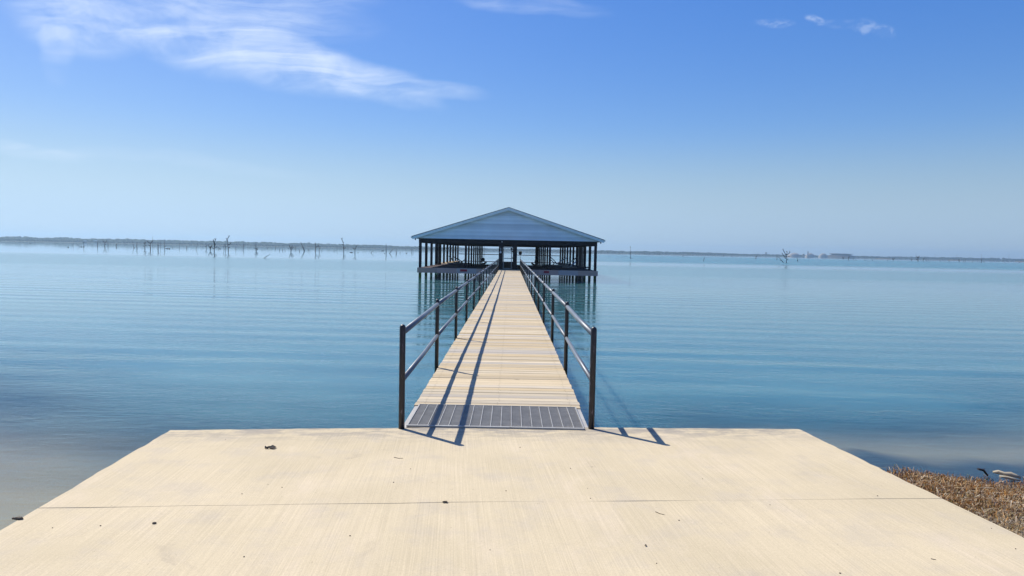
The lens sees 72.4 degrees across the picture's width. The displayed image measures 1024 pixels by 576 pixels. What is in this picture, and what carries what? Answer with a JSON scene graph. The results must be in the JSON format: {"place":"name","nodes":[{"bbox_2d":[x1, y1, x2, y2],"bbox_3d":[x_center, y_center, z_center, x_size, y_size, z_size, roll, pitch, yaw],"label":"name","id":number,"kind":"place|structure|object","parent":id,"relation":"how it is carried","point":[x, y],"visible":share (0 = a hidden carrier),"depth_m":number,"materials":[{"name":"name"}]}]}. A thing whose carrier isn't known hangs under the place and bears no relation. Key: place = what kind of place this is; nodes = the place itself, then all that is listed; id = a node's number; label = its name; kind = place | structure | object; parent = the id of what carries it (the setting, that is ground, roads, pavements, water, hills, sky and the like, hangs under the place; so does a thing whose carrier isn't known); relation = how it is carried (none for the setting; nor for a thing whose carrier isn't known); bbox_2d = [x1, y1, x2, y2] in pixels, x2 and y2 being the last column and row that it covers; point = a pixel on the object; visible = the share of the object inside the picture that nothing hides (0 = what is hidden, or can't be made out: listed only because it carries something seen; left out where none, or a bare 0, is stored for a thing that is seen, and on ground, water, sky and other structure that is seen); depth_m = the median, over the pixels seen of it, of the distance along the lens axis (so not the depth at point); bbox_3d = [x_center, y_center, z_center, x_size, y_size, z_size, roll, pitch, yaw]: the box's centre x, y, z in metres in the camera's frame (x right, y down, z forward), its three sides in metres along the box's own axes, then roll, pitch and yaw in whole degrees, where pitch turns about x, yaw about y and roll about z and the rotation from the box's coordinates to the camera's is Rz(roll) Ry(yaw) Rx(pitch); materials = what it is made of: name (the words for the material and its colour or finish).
{"place":"outdoors","nodes":[
{"label":"outdoors","id":0,"kind":"place"},
{"bbox_2d":[0,241,1023,445],"bbox_3d":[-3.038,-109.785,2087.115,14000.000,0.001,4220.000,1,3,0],"label":"water","id":1,"kind":"structure","parent":0,"point":[240,337],"depth_m":21.29,"materials":[{"name":"blue liquid"}]},
{"bbox_2d":[414,269,579,408],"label":"pier","id":2,"kind":"structure","parent":1,"relation":"in","point":[501,351],"depth_m":10.46,"materials":[{"name":"brown wood"}]},
{"bbox_2d":[398,259,498,428],"bbox_3d":[-1.060,-0.425,32.617,0.094,1.322,52.604,1,3,0],"label":"pipe railing","id":3,"kind":"object","parent":2,"relation":"attached to","point":[403,374],"visible":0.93,"depth_m":9.54,"materials":[{"name":"grey metal"}]},
{"bbox_2d":[405,404,587,429],"bbox_3d":[-0.151,1.286,6.925,1.743,0.053,0.908,1,3,0],"label":"walkway grate","id":4,"kind":"object","parent":2,"relation":"on","point":[495,416],"visible":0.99,"depth_m":6.89,"materials":[{"name":"metal"}]},
{"bbox_2d":[520,259,596,428],"bbox_3d":[0.718,-0.392,32.691,0.073,1.319,52.464,1,3,0],"label":"pipe railing","id":5,"kind":"object","parent":2,"relation":"attached to","point":[591,374],"visible":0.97,"depth_m":9.68,"materials":[{"name":"grey metal"}]},
{"bbox_2d":[411,207,604,281],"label":"boathouse","id":6,"kind":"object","parent":1,"relation":"in","point":[511,228],"visible":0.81,"depth_m":59.77,"materials":[{"name":"blue metal"}]},
{"bbox_2d":[447,245,467,263],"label":"boat lift","id":7,"kind":"object","parent":6,"relation":"on","point":[454,262],"visible":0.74,"depth_m":78.26,"materials":[{"name":"metal"}]},
{"bbox_2d":[548,247,573,265],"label":"boat lift","id":8,"kind":"object","parent":6,"relation":"on","point":[554,262],"visible":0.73,"depth_m":78.29,"materials":[{"name":"metal"}]},
{"bbox_2d":[562,257,587,267],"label":"boat lift","id":9,"kind":"object","parent":6,"relation":"on","point":[563,266],"visible":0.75,"depth_m":70.30,"materials":[{"name":"white metal"}]},
{"bbox_2d":[0,384,1023,536],"bbox_3d":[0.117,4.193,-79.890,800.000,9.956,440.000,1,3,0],"label":"ground","id":10,"kind":"structure","parent":0,"point":[41,465],"depth_m":11.28,"materials":[{"name":"grey sand"}]},
{"bbox_2d":[0,427,1023,575],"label":"concrete pad","id":11,"kind":"object","parent":10,"relation":"on","point":[757,502],"visible":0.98,"depth_m":4.29,"materials":[{"name":"beige concrete"}]},
{"bbox_2d":[12,516,22,519],"bbox_3d":[-2.831,1.317,4.005,0.069,0.018,0.030,1,3,0],"label":"stone","id":12,"kind":"object","parent":11,"relation":"on","point":[17,518],"visible":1,"depth_m":4.00,"materials":[{"name":"grey stone"}]},
{"bbox_2d":[265,445,275,448],"bbox_3d":[-1.938,1.278,5.629,0.090,0.021,0.064,1,3,0],"label":"leaf clump","id":13,"kind":"object","parent":11,"relation":"on","point":[272,447],"visible":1,"depth_m":5.62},
{"bbox_2d":[993,470,1020,480],"bbox_3d":[5.728,2.164,8.101,0.275,0.082,0.083,6,5,31],"label":"driftwood log","id":14,"kind":"object","parent":10,"relation":"on","point":[1008,474],"visible":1,"depth_m":8.08,"materials":[{"name":"grey wood"}]},
{"bbox_2d":[0,0,1023,258],"label":"sky","id":15,"kind":"structure","parent":0,"point":[882,128],"materials":[{"name":"blue"}]},
{"bbox_2d":[18,241,1009,260],"bbox_3d":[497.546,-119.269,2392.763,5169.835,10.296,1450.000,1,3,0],"label":"hills","id":16,"kind":"structure","parent":0,"point":[428,249],"depth_m":1915.25,"materials":[{"name":"grey"}]},
{"bbox_2d":[0,236,1023,260],"bbox_3d":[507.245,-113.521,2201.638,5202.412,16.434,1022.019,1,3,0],"label":"distant woodland","id":17,"kind":"object","parent":16,"relation":"on","point":[109,240],"visible":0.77,"depth_m":1988.16,"materials":[{"name":"grey plant"}]},
{"bbox_2d":[787,253,800,256],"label":"distant wooded shoreline","id":18,"kind":"structure","parent":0,"point":[794,255],"depth_m":2338.28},
{"bbox_2d":[828,253,857,257],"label":"distant buildings","id":19,"kind":"structure","parent":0,"point":[835,255],"depth_m":2335.94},
{"bbox_2d":[883,464,1023,537],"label":"dry grass","id":20,"kind":"structure","parent":0,"point":[1010,507],"depth_m":6.87,"materials":[{"name":"plant"}]}
]}

